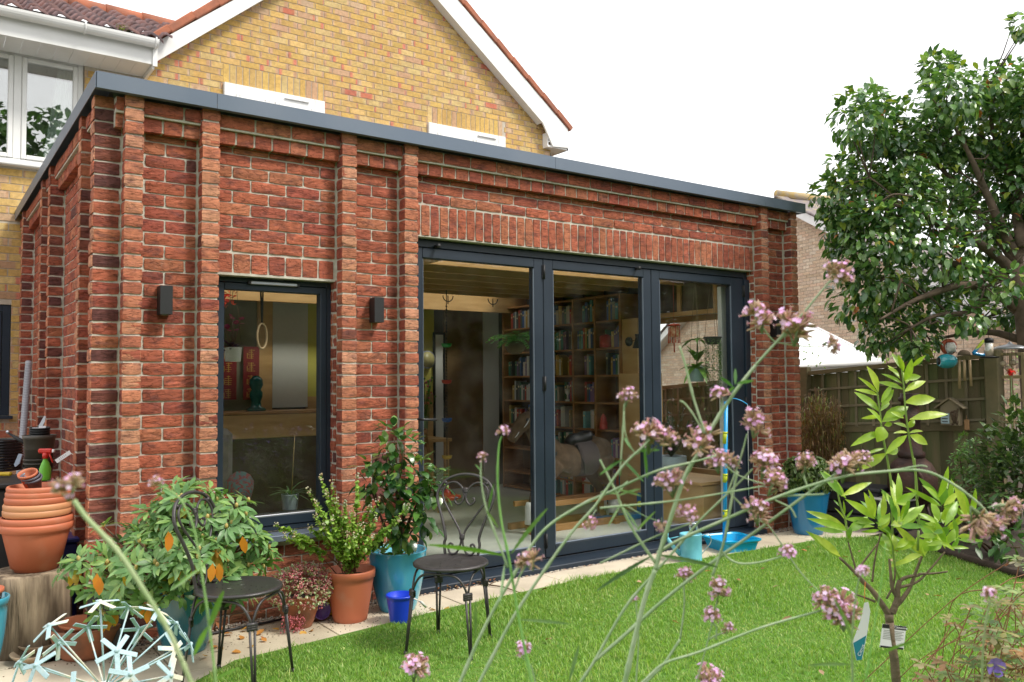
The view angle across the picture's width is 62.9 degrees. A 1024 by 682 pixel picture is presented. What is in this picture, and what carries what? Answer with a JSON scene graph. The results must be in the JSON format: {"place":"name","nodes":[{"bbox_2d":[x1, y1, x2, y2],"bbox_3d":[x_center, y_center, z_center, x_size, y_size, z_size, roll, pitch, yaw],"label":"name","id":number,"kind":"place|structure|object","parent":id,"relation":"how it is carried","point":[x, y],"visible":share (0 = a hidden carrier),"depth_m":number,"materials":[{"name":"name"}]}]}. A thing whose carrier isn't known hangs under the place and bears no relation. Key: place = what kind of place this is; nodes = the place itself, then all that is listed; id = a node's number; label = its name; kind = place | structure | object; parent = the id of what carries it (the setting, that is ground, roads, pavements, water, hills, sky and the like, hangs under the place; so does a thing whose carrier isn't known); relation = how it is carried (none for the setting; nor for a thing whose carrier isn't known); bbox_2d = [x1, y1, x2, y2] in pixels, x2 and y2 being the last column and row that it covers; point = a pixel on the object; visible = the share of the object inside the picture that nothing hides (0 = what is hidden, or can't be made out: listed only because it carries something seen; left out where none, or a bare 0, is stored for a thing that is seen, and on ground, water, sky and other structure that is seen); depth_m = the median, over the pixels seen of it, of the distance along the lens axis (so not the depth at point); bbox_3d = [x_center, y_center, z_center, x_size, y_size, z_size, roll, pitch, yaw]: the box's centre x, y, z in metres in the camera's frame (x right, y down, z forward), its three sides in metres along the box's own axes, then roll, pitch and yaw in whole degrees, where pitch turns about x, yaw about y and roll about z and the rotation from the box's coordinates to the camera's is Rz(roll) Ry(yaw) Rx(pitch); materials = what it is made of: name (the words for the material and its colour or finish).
{"place":"outdoors","nodes":[
{"label":"outdoors","id":0,"kind":"place"},
{"bbox_2d":[0,0,572,473],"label":"yellow brick house","id":1,"kind":"structure","parent":0,"point":[450,68],"depth_m":9.96,"materials":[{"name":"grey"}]},
{"bbox_2d":[0,304,12,418],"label":"window","id":2,"kind":"structure","parent":1,"relation":"in","point":[5,310],"depth_m":8.16,"materials":[{"name":"metal"}]},
{"bbox_2d":[0,50,83,169],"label":"window","id":3,"kind":"structure","parent":1,"relation":"in","point":[68,89],"depth_m":8.36,"materials":[{"name":"white plastic"}]},
{"bbox_2d":[223,82,324,112],"bbox_3d":[-2.734,-2.141,9.743,1.293,1.556,0.202,1,-3,-35],"label":"window","id":4,"kind":"structure","parent":1,"relation":"in","point":[231,89],"depth_m":9.77,"materials":[{"name":"white plastic"}]},
{"bbox_2d":[427,122,505,146],"bbox_3d":[-0.564,-2.086,11.285,1.318,1.556,0.202,1,-3,-35],"label":"window","id":5,"kind":"structure","parent":1,"relation":"in","point":[439,129],"depth_m":11.31,"materials":[{"name":"white plastic"}]},
{"bbox_2d":[424,377,435,437],"bbox_3d":[-1.018,0.770,9.764,0.288,0.718,0.240,1,-3,-35],"label":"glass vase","id":6,"kind":"object","parent":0,"point":[426,402],"visible":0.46,"depth_m":9.77,"materials":[{"name":"green glass"}]},
{"bbox_2d":[0,524,886,681],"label":"patio","id":7,"kind":"structure","parent":0,"point":[200,666],"depth_m":4.75,"materials":[{"name":"stone"}]},
{"bbox_2d":[0,585,9,654],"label":"corner glazed pot","id":8,"kind":"object","parent":7,"relation":"on","point":[4,599],"visible":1,"depth_m":4.20,"materials":[{"name":"blue ceramic"}]},
{"bbox_2d":[0,474,47,568],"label":"storage box","id":9,"kind":"object","parent":7,"relation":"on","point":[6,481],"visible":0.07,"depth_m":4.87,"materials":[{"name":"black plastic"}]},
{"bbox_2d":[6,416,45,467],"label":"loppers","id":10,"kind":"object","parent":9,"relation":"on","point":[19,456],"visible":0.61,"depth_m":5.58,"materials":[{"name":"grey metal"}]},
{"bbox_2d":[22,434,56,473],"bbox_3d":[-2.927,0.711,5.184,0.191,0.260,0.191,1,-3,-35],"label":"grey pot stack","id":11,"kind":"object","parent":9,"relation":"on","point":[33,445],"visible":0.66,"depth_m":5.11,"materials":[{"name":"grey plastic"}]},
{"bbox_2d":[29,426,49,435],"bbox_3d":[-2.925,0.585,5.187,0.116,0.108,0.116,1,-3,-35],"label":"black pot stack","id":12,"kind":"object","parent":11,"relation":"on","point":[36,431],"visible":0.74,"depth_m":5.14,"materials":[{"name":"black plastic"}]},
{"bbox_2d":[38,448,54,480],"bbox_3d":[-2.783,0.738,5.006,0.096,0.189,0.047,0,-3,-17],"label":"spray bottle","id":13,"kind":"object","parent":9,"relation":"on","point":[45,469],"visible":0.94,"depth_m":5.00,"materials":[{"name":"green plastic"}]},
{"bbox_2d":[9,649,54,663],"bbox_3d":[-2.470,1.628,4.330,0.230,0.047,0.230,1,-3,-35],"label":"clay saucer","id":14,"kind":"object","parent":7,"relation":"on","point":[14,656],"visible":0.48,"depth_m":4.25,"materials":[{"name":"ceramic"}]},
{"bbox_2d":[0,563,71,660],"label":"tree stump","id":15,"kind":"object","parent":7,"relation":"on","point":[37,603],"visible":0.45,"depth_m":4.38,"materials":[{"name":"brown wood"}]},
{"bbox_2d":[0,468,74,572],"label":"pot stack","id":16,"kind":"object","parent":15,"relation":"on","point":[37,521],"visible":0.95,"depth_m":4.44,"materials":[{"name":"ceramic"}]},
{"bbox_2d":[44,614,120,661],"bbox_3d":[-2.244,1.564,4.414,0.390,0.180,0.390,1,-3,-35],"label":"clay bowl","id":17,"kind":"object","parent":7,"relation":"on","point":[82,649],"visible":0.42,"depth_m":4.30,"materials":[{"name":"ceramic"}]},
{"bbox_2d":[84,588,132,655],"bbox_3d":[-2.140,1.472,4.465,0.215,0.366,0.165,0,-3,0],"label":"black planter","id":18,"kind":"object","parent":7,"relation":"on","point":[128,623],"visible":0.02,"depth_m":4.40,"materials":[{"name":"black plastic"}]},
{"bbox_2d":[51,475,283,655],"bbox_3d":[-1.766,1.170,4.280,1.061,0.948,0.779,-1,-3,18],"label":"teal pot","id":19,"kind":"object","parent":7,"relation":"on","point":[161,579],"visible":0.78,"depth_m":4.17,"materials":[{"name":"ceramic"}]},
{"bbox_2d":[266,560,332,633],"bbox_3d":[-1.234,1.481,4.912,0.421,0.377,0.381,1,-3,-35],"label":"clay pot","id":20,"kind":"object","parent":7,"relation":"on","point":[303,603],"visible":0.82,"depth_m":4.83,"materials":[{"name":"ceramic"}]},
{"bbox_2d":[315,601,330,619],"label":"purple pot","id":21,"kind":"object","parent":7,"relation":"on","point":[323,612],"visible":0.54,"depth_m":5.01,"materials":[{"name":"ceramic"}]},
{"bbox_2d":[273,472,409,623],"bbox_3d":[-1.003,1.211,4.893,0.658,0.910,0.534,1,-3,-35],"label":"terracotta pot","id":22,"kind":"object","parent":7,"relation":"on","point":[352,583],"visible":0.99,"depth_m":4.92,"materials":[{"name":"ceramic"}]},
{"bbox_2d":[346,415,455,612],"bbox_3d":[-0.703,1.069,5.167,0.600,1.215,0.599,1,-3,-35],"label":"blue glazed pot","id":23,"kind":"object","parent":7,"relation":"on","point":[395,556],"visible":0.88,"depth_m":5.10,"materials":[{"name":"ceramic"}]},
{"bbox_2d":[385,590,426,623],"bbox_3d":[-0.637,1.586,4.984,0.234,0.165,0.184,1,-3,-35],"label":"blue bucket","id":24,"kind":"object","parent":7,"relation":"on","point":[398,604],"visible":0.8,"depth_m":4.91,"materials":[{"name":"blue plastic"}]},
{"bbox_2d":[3,532,830,676],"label":"soil crumbs","id":25,"kind":"object","parent":7,"relation":"on","point":[260,636],"visible":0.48,"depth_m":4.72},
{"bbox_2d":[667,522,711,561],"bbox_3d":[1.378,1.578,6.582,0.374,0.297,0.176,0,-3,-17],"label":"watering can","id":26,"kind":"object","parent":7,"relation":"on","point":[690,547],"visible":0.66,"depth_m":6.53,"materials":[{"name":"teal paint"}]},
{"bbox_2d":[702,398,760,552],"bbox_3d":[1.839,1.113,7.073,0.384,1.264,0.384,1,-3,-21],"label":"tether ball set","id":27,"kind":"object","parent":7,"relation":"on","point":[734,538],"visible":0.72,"depth_m":7.03,"materials":[{"name":"plastic"}]},
{"bbox_2d":[800,367,811,471],"bbox_3d":[3.226,1.072,9.157,0.090,1.577,0.090,1,-3,-35],"label":"fence post","id":28,"kind":"object","parent":7,"relation":"on","point":[805,382],"visible":0.4,"depth_m":9.15,"materials":[{"name":"wood"}]},
{"bbox_2d":[779,453,835,535],"bbox_3d":[2.737,1.403,7.732,0.580,0.732,0.499,1,-3,-35],"label":"blue shrub pot","id":29,"kind":"object","parent":7,"relation":"on","point":[801,523],"visible":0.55,"depth_m":7.59,"materials":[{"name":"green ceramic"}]},
{"bbox_2d":[800,387,847,480],"bbox_3d":[3.193,1.138,8.584,0.515,1.336,0.728,-1,-3,21],"label":"bamboo clump","id":30,"kind":"object","parent":7,"relation":"on","point":[819,436],"visible":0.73,"depth_m":8.47,"materials":[{"name":"brown plant"}]},
{"bbox_2d":[813,481,888,527],"bbox_3d":[3.270,1.586,8.202,0.800,0.368,0.400,-3,-4,44],"label":"dark bench box","id":31,"kind":"object","parent":7,"relation":"on","point":[875,490],"visible":0.19,"depth_m":8.02,"materials":[{"name":"grey wood"}]},
{"bbox_2d":[868,496,915,533],"bbox_3d":[3.547,1.608,7.796,0.416,0.316,0.414,1,-3,-35],"label":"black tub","id":32,"kind":"object","parent":7,"relation":"on","point":[888,511],"visible":0.25,"depth_m":7.65,"materials":[{"name":"black plastic"}]},
{"bbox_2d":[4,0,1023,329],"label":"sky","id":33,"kind":"structure","parent":0,"point":[736,95],"materials":[{"name":"white"}]},
{"bbox_2d":[193,533,1023,681],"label":"lawn","id":34,"kind":"structure","parent":0,"point":[493,667],"depth_m":4.58,"materials":[{"name":"plant"}]},
{"bbox_2d":[11,599,193,681],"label":"metal flower globe","id":35,"kind":"object","parent":34,"relation":"on","point":[130,672],"visible":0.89,"depth_m":2.08,"materials":[{"name":"metal"}]},
{"bbox_2d":[48,471,192,681],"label":"verbena","id":36,"kind":"object","parent":34,"relation":"on","point":[64,484],"visible":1,"depth_m":0.48,"materials":[{"name":"plant"}]},
{"bbox_2d":[148,474,238,681],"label":"verbena","id":37,"kind":"object","parent":34,"relation":"on","point":[216,607],"visible":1,"depth_m":0.66,"materials":[{"name":"green plant"}]},
{"bbox_2d":[172,490,294,681],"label":"bistro chair","id":38,"kind":"object","parent":34,"relation":"on","point":[246,587],"visible":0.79,"depth_m":3.97,"materials":[{"name":"paint"}]},
{"bbox_2d":[404,473,494,660],"bbox_3d":[-0.319,1.192,4.543,0.406,0.899,0.479,-1,-3,16],"label":"bistro chair","id":39,"kind":"object","parent":34,"relation":"on","point":[451,562],"visible":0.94,"depth_m":4.61,"materials":[{"name":"grey paint"}]},
{"bbox_2d":[428,425,578,681],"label":"verbena","id":40,"kind":"object","parent":34,"relation":"on","point":[525,560],"visible":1,"depth_m":0.80,"materials":[{"name":"green plant"}]},
{"bbox_2d":[459,386,787,681],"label":"verbena","id":41,"kind":"object","parent":34,"relation":"on","point":[649,433],"visible":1,"depth_m":0.86,"materials":[{"name":"green plant"}]},
{"bbox_2d":[401,566,862,681],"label":"verbena","id":42,"kind":"object","parent":34,"relation":"on","point":[414,665],"visible":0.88,"depth_m":0.94,"materials":[{"name":"plant"}]},
{"bbox_2d":[595,259,854,681],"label":"verbena","id":43,"kind":"object","parent":34,"relation":"on","point":[795,324],"visible":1,"depth_m":0.90,"materials":[{"name":"green plant"}]},
{"bbox_2d":[579,406,1023,681],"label":"verbena","id":44,"kind":"object","parent":34,"relation":"on","point":[987,524],"visible":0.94,"depth_m":0.92,"materials":[{"name":"plant"}]},
{"bbox_2d":[806,353,981,681],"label":"citrus tree","id":45,"kind":"object","parent":34,"relation":"on","point":[892,634],"visible":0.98,"depth_m":2.25,"materials":[{"name":"green plant"}]},
{"bbox_2d":[808,544,997,681],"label":"verbena","id":46,"kind":"object","parent":34,"relation":"on","point":[865,571],"visible":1,"depth_m":0.75,"materials":[{"name":"green plant"}]},
{"bbox_2d":[863,554,1023,681],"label":"cranesbill","id":47,"kind":"object","parent":34,"relation":"on","point":[998,664],"visible":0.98,"depth_m":2.22,"materials":[{"name":"green plant"}]},
{"bbox_2d":[899,475,1023,570],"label":"flower bed","id":48,"kind":"object","parent":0,"point":[970,550],"visible":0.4,"depth_m":7.04,"materials":[{"name":"soil"}]},
{"bbox_2d":[887,393,937,522],"bbox_3d":[3.714,1.132,7.832,0.514,1.276,0.430,1,-3,-35],"label":"chimney stove","id":49,"kind":"object","parent":48,"relation":"on","point":[903,459],"visible":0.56,"depth_m":7.75,"materials":[{"name":"metal"}]},
{"bbox_2d":[804,11,1023,451],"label":"camellia tree","id":50,"kind":"object","parent":48,"relation":"on","point":[999,155],"visible":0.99,"depth_m":7.75,"materials":[{"name":"green plant"}]},
{"bbox_2d":[937,339,957,368],"bbox_3d":[3.950,0.033,7.607,0.159,0.436,0.136,0,-3,0],"label":"nest pod","id":51,"kind":"object","parent":50,"relation":"hanging from","point":[946,361],"visible":1,"depth_m":7.55,"materials":[{"name":"teal ceramic"}]},
{"bbox_2d":[940,325,956,353],"bbox_3d":[4.024,-0.084,7.702,0.139,0.425,0.120,1,-3,-35],"label":"apple feeder","id":52,"kind":"object","parent":50,"relation":"hanging from","point":[951,346],"visible":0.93,"depth_m":7.68,"materials":[{"name":"brown paint"}]},
{"bbox_2d":[957,339,972,388],"bbox_3d":[4.103,0.131,7.600,0.112,0.600,0.108,1,-3,-35],"label":"wind chime","id":53,"kind":"object","parent":50,"relation":"hanging from","point":[963,352],"visible":0.96,"depth_m":7.58,"materials":[{"name":"brown"}]},
{"bbox_2d":[980,325,998,357],"bbox_3d":[4.273,-0.036,7.505,0.160,0.385,0.158,1,-3,-35],"label":"seed feeder","id":54,"kind":"object","parent":50,"relation":"hanging from","point":[989,348],"visible":1,"depth_m":7.47,"materials":[{"name":"clear plastic"}]},
{"bbox_2d":[994,327,1023,370],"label":"metal dome feeder","id":55,"kind":"object","parent":50,"relation":"attached to","point":[1007,347],"visible":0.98,"depth_m":7.48,"materials":[{"name":"grey"}]},
{"bbox_2d":[897,534,1023,578],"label":"bed edging","id":56,"kind":"object","parent":48,"relation":"on","point":[985,563],"visible":0.47,"depth_m":6.28,"materials":[{"name":"brown"}]},
{"bbox_2d":[939,431,992,525],"bbox_3d":[3.939,1.269,7.337,0.437,1.017,0.990,-1,-3,13],"label":"pieris bush","id":57,"kind":"object","parent":48,"relation":"on","point":[960,465],"visible":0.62,"depth_m":7.14,"materials":[{"name":"green plant"}]},
{"bbox_2d":[938,492,1023,563],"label":"hellebore clump","id":58,"kind":"object","parent":48,"relation":"on","point":[996,551],"visible":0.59,"depth_m":6.09,"materials":[{"name":"pink plant"}]},
{"bbox_2d":[951,393,1023,530],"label":"spotted laurel","id":59,"kind":"object","parent":48,"relation":"on","point":[1002,463],"visible":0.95,"depth_m":6.76,"materials":[{"name":"green plant"}]},
{"bbox_2d":[984,350,1007,527],"bbox_3d":[4.560,0.938,7.884,0.125,1.708,0.125,1,-3,-35],"label":"fence post","id":60,"kind":"object","parent":48,"relation":"on","point":[994,380],"visible":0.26,"depth_m":7.86,"materials":[{"name":"wood"}]},
{"bbox_2d":[1001,352,1023,436],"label":"trellis panel","id":61,"kind":"object","parent":60,"relation":"attached to","point":[1011,378],"visible":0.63,"depth_m":7.78,"materials":[{"name":"wood"}]},
{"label":"ground","id":62,"kind":"structure","parent":0,"visible":0},
{"bbox_2d":[15,71,805,644],"bbox_3d":[-1.027,0.303,8.187,6.300,3.228,4.645,1,-3,-35],"label":"brick extension","id":63,"kind":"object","parent":62,"relation":"on","point":[319,229],"visible":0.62,"depth_m":5.76,"materials":[{"name":"red brick"}]},
{"bbox_2d":[0,438,23,471],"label":"coiled pipe","id":64,"kind":"object","parent":63,"relation":"attached to","point":[11,449],"visible":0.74,"depth_m":5.83,"materials":[{"name":"black"}]},
{"bbox_2d":[157,285,172,315],"bbox_3d":[-1.990,-0.232,4.800,0.068,0.170,0.082,1,-3,-35],"label":"wall light","id":65,"kind":"object","parent":63,"relation":"attached to","point":[164,300],"visible":1,"depth_m":4.77,"materials":[{"name":"black"}]},
{"bbox_2d":[223,357,236,399],"bbox_3d":[-3.132,0.355,9.248,0.180,0.583,0.008,1,-3,-35],"label":"wall scroll","id":66,"kind":"object","parent":63,"relation":"attached to","point":[230,380],"depth_m":9.25,"materials":[{"name":"red paper"}]},
{"bbox_2d":[224,290,245,361],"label":"hanging white pot","id":67,"kind":"object","parent":63,"relation":"hanging from","point":[232,352],"visible":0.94,"depth_m":6.03,"materials":[{"name":"white ceramic"}]},
{"bbox_2d":[223,428,253,516],"bbox_3d":[-2.101,1.031,5.799,0.631,0.810,0.670,1,-3,-35],"label":"armchair","id":68,"kind":"object","parent":63,"relation":"on","point":[241,482],"visible":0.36,"depth_m":5.92,"materials":[{"name":"grey fabric"}]},
{"bbox_2d":[243,347,258,399],"bbox_3d":[-2.925,0.361,9.395,0.180,0.592,0.008,1,-3,-35],"label":"wall scroll","id":69,"kind":"object","parent":63,"relation":"attached to","point":[250,362],"depth_m":9.38,"materials":[{"name":"red paper"}]},
{"bbox_2d":[256,292,267,349],"bbox_3d":[-1.999,-0.298,6.697,0.025,0.736,0.117,-2,-3,32],"label":"gym ring","id":70,"kind":"object","parent":63,"relation":"hanging from","point":[261,323],"visible":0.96,"depth_m":6.69,"materials":[{"name":"beige wood"}]},
{"bbox_2d":[223,409,315,513],"bbox_3d":[-3.047,1.302,8.951,2.240,1.090,0.450,1,-3,-35],"label":"kitchen counter","id":71,"kind":"object","parent":63,"relation":"on","point":[263,448],"visible":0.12,"depth_m":9.05,"materials":[{"name":"grey"}]},
{"bbox_2d":[245,375,265,410],"bbox_3d":[-2.766,0.564,9.053,0.220,0.385,0.217,1,-3,-35],"label":"green ornament","id":72,"kind":"object","parent":71,"relation":"on","point":[256,386],"visible":1,"depth_m":9.00,"materials":[{"name":"teal ceramic"}]},
{"bbox_2d":[216,276,330,546],"bbox_3d":[-1.482,0.420,5.234,0.800,1.622,0.217,1,-3,-35],"label":"window","id":73,"kind":"structure","parent":63,"relation":"in","point":[300,519],"depth_m":5.38,"materials":[{"name":"metal"}]},
{"bbox_2d":[272,435,315,510],"bbox_3d":[-1.438,0.855,5.453,0.326,0.480,0.302,1,-3,-23],"label":"grey pot","id":74,"kind":"object","parent":63,"relation":"on","point":[289,500],"visible":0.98,"depth_m":5.41,"materials":[{"name":"grey ceramic"}]},
{"bbox_2d":[369,297,383,322],"bbox_3d":[-0.901,-0.204,5.574,0.068,0.170,0.082,1,-3,-35],"label":"wall light","id":75,"kind":"object","parent":63,"relation":"attached to","point":[376,309],"visible":1,"depth_m":5.54,"materials":[{"name":"black"}]},
{"bbox_2d":[424,351,434,368],"bbox_3d":[-1.084,0.237,10.688,0.230,0.230,0.034,1,-3,-35],"label":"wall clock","id":76,"kind":"object","parent":63,"relation":"attached to","point":[429,359],"depth_m":10.69,"materials":[{"name":"yellow metal"}]},
{"bbox_2d":[424,428,438,512],"bbox_3d":[-1.072,1.397,9.017,0.435,0.894,0.481,1,-3,-35],"label":"chair","id":77,"kind":"object","parent":63,"relation":"on","point":[426,445],"visible":0.22,"depth_m":9.10,"materials":[{"name":"brown wood"}]},
{"bbox_2d":[424,436,451,502],"bbox_3d":[-1.219,1.501,9.738,0.800,0.738,0.700,1,-3,-35],"label":"dining table","id":78,"kind":"object","parent":63,"relation":"on","point":[445,445],"visible":0.19,"depth_m":9.68,"materials":[{"name":"brown wood"}]},
{"bbox_2d":[435,335,443,489],"bbox_3d":[-0.948,0.917,10.824,0.123,1.999,0.035,1,-3,-35],"label":"back door","id":79,"kind":"structure","parent":63,"relation":"in","point":[439,338],"depth_m":10.81,"materials":[{"name":"white"}]},
{"bbox_2d":[433,290,460,500],"bbox_3d":[-0.716,0.513,9.183,0.310,2.428,0.310,1,-3,-35],"label":"disc swing","id":80,"kind":"object","parent":63,"relation":"hanging from","point":[447,492],"visible":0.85,"depth_m":9.15,"materials":[{"name":"brown"}]},
{"bbox_2d":[486,331,528,354],"bbox_3d":[0.039,0.021,7.610,0.526,0.208,0.521,1,-3,-35],"label":"hanging fern","id":81,"kind":"object","parent":63,"relation":"hanging from","point":[515,345],"visible":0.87,"depth_m":7.53,"materials":[{"name":"green plant"}]},
{"bbox_2d":[507,406,626,534],"bbox_3d":[0.490,1.209,8.117,1.344,1.167,0.542,1,-3,-35],"label":"rocking horse","id":82,"kind":"object","parent":63,"relation":"on","point":[583,453],"visible":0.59,"depth_m":8.12},
{"bbox_2d":[502,293,637,503],"bbox_3d":[0.670,0.698,10.246,0.325,2.361,2.299,1,-3,-35],"label":"bookcase","id":83,"kind":"object","parent":63,"relation":"on","point":[516,466],"visible":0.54,"depth_m":9.93,"materials":[{"name":"brown wood"}]},
{"bbox_2d":[417,239,766,593],"bbox_3d":[0.786,0.534,6.826,3.647,2.448,0.264,1,-3,-35],"label":"folding door","id":84,"kind":"structure","parent":63,"relation":"in","point":[541,265],"depth_m":6.71,"materials":[{"name":"metal"}]},
{"bbox_2d":[592,492,640,519],"bbox_3d":[1.139,1.673,8.434,0.750,0.240,0.160,1,-3,-35],"label":"blue balance board","id":85,"kind":"object","parent":63,"relation":"on","point":[635,515],"visible":0.26,"depth_m":8.44,"materials":[{"name":"blue paint"}]},
{"bbox_2d":[619,318,662,509],"bbox_3d":[1.412,0.787,9.134,0.320,2.070,0.370,1,-3,-35],"label":"plywood cupboard","id":86,"kind":"object","parent":63,"relation":"on","point":[629,376],"visible":0.49,"depth_m":9.08,"materials":[{"name":"wood"}]},
{"bbox_2d":[628,472,720,523],"bbox_3d":[1.737,1.583,8.459,0.600,0.438,1.000,1,-3,-35],"label":"window seat","id":87,"kind":"object","parent":63,"relation":"on","point":[704,484],"depth_m":8.06,"materials":[{"name":"brown wood"}]},
{"bbox_2d":[639,407,701,476],"bbox_3d":[1.625,1.021,8.489,0.522,0.686,0.597,1,-3,-35],"label":"round indoor pot","id":88,"kind":"object","parent":87,"relation":"on","point":[670,458],"visible":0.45,"depth_m":8.40,"materials":[{"name":"ceramic"}]},
{"bbox_2d":[668,291,680,351],"bbox_3d":[1.555,-0.250,8.054,0.140,0.719,0.121,1,-3,-35],"label":"wind chime","id":89,"kind":"object","parent":63,"relation":"hanging from","point":[673,329],"visible":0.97,"depth_m":8.02,"materials":[{"name":"brown"}]},
{"bbox_2d":[660,313,720,475],"bbox_3d":[1.874,0.574,9.044,0.070,1.680,1.490,1,-3,-35],"label":"side window","id":90,"kind":"structure","parent":63,"relation":"in","point":[682,319],"depth_m":8.87,"materials":[{"name":"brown wood"}]},
{"bbox_2d":[680,283,718,384],"bbox_3d":[1.778,-0.105,7.930,0.408,1.043,0.470,-1,-3,11],"label":"hanging pot","id":91,"kind":"object","parent":63,"relation":"hanging from","point":[697,372],"visible":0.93,"depth_m":7.90,"materials":[{"name":"teal ceramic"}]},
{"bbox_2d":[703,284,722,398],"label":"trailing plant pot","id":92,"kind":"object","parent":63,"relation":"hanging from","point":[713,340],"visible":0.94,"depth_m":7.81,"materials":[{"name":"grey ceramic"}]},
{"bbox_2d":[770,320,781,337],"bbox_3d":[2.520,-0.118,8.004,0.068,0.170,0.082,1,-3,-35],"label":"wall light","id":93,"kind":"object","parent":63,"relation":"attached to","point":[775,331],"visible":0.77,"depth_m":7.98,"materials":[{"name":"black"}]},
{"bbox_2d":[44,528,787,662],"bbox_3d":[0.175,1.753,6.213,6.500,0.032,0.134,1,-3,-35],"label":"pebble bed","id":94,"kind":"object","parent":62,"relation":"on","point":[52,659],"depth_m":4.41,"materials":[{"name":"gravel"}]},
{"bbox_2d":[135,527,792,646],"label":"pebbles","id":95,"kind":"object","parent":94,"relation":"on","point":[146,641],"visible":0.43,"depth_m":5.64,"materials":[{"name":"gravel"}]},
{"bbox_2d":[662,373,801,469],"bbox_3d":[2.450,1.169,9.924,2.290,1.584,0.091,-3,-4,44],"label":"timber fence","id":96,"kind":"object","parent":62,"relation":"on","point":[676,393],"visible":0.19,"depth_m":10.19,"materials":[{"name":"wood"}]},
{"bbox_2d":[798,323,884,375],"bbox_3d":[4.540,0.635,13.598,1.800,2.377,2.214,1,-3,-24],"label":"conservatory","id":97,"kind":"object","parent":62,"relation":"on","point":[848,355],"visible":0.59,"depth_m":13.06,"materials":[{"name":"white"}]},
{"bbox_2d":[661,190,1022,457],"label":"neighbour house","id":98,"kind":"structure","parent":62,"relation":"on","point":[811,281],"depth_m":19.43,"materials":[{"name":"brick"}]},
{"bbox_2d":[808,355,988,522],"bbox_3d":[3.888,1.020,8.553,1.900,1.736,0.093,-3,-4,44],"label":"timber fence","id":99,"kind":"object","parent":62,"relation":"on","point":[939,385],"visible":0.47,"depth_m":8.37,"materials":[{"name":"wood"}]},
{"bbox_2d":[934,397,967,425],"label":"insect house","id":100,"kind":"structure","parent":99,"relation":"hanging from","point":[952,407],"depth_m":7.98,"materials":[{"name":"brown wood"}]},
{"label":"patio joint sand","id":101,"kind":"structure","parent":0,"visible":0},
{"bbox_2d":[16,361,31,473],"bbox_3d":[-3.693,0.949,6.289,0.050,1.618,0.636,1,-3,-22],"label":"grey pole","id":102,"kind":"object","parent":101,"relation":"on","point":[25,398],"visible":0.46,"depth_m":6.46,"materials":[{"name":"grey"}]},
{"bbox_2d":[62,532,79,615],"bbox_3d":[-2.665,1.415,4.929,0.180,0.530,0.240,1,-3,-35],"label":"blue plastic box","id":103,"kind":"object","parent":101,"relation":"on","point":[71,546],"visible":0.22,"depth_m":4.88,"materials":[{"name":"blue"}]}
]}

